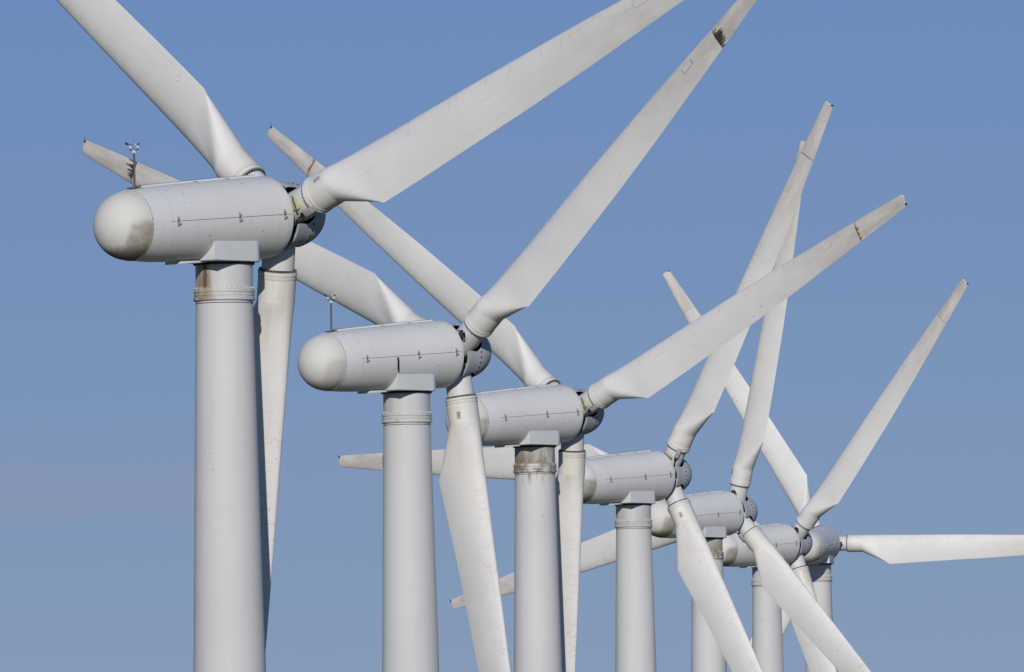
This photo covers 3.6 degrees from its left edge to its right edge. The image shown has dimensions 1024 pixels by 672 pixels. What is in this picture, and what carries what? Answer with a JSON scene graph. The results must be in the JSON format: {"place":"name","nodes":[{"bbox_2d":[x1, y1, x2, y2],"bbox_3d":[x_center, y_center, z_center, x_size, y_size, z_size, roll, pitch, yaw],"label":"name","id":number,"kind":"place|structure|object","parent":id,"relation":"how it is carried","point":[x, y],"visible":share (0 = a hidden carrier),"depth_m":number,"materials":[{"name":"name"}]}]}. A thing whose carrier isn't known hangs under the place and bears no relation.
{"place":"outdoors","nodes":[
{"label":"outdoors","id":0,"kind":"place"},
{"bbox_2d":[0,0,1023,671],"label":"sky","id":1,"kind":"structure","parent":0,"point":[97,348],"materials":[{"name":"blue"}]},
{"bbox_3d":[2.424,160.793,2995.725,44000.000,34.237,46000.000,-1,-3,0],"label":"ground","id":2,"kind":"structure","parent":0,"visible":0},
{"bbox_2d":[57,0,682,671],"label":"wind turbine","id":3,"kind":"object","parent":2,"relation":"on","point":[231,222],"visible":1,"depth_m":399.15,"materials":[{"name":"paint"}]},
{"bbox_2d":[82,0,755,671],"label":"wind turbine","id":4,"kind":"object","parent":2,"relation":"on","point":[404,358],"visible":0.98,"depth_m":487.95,"materials":[{"name":"paint"}]},
{"bbox_2d":[338,101,833,671],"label":"wind turbine","id":5,"kind":"object","parent":2,"relation":"on","point":[632,487],"visible":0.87,"depth_m":652.70,"materials":[{"name":"paint"}]},
{"bbox_2d":[267,126,908,671],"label":"wind turbine","id":6,"kind":"object","parent":2,"relation":"on","point":[539,418],"visible":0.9,"depth_m":568.54,"materials":[{"name":"paint"}]},
{"bbox_2d":[450,141,870,671],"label":"wind turbine","id":7,"kind":"object","parent":2,"relation":"on","point":[721,515],"visible":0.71,"depth_m":738.50,"materials":[{"name":"paint"}]},
{"bbox_2d":[663,270,1023,671],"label":"wind turbine","id":8,"kind":"object","parent":2,"relation":"on","point":[829,544],"visible":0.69,"depth_m":902.00,"materials":[{"name":"paint"}]},
{"bbox_2d":[723,279,967,671],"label":"wind turbine","id":9,"kind":"object","parent":2,"relation":"on","point":[793,545],"visible":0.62,"depth_m":810.44,"materials":[{"name":"paint"}]}
]}

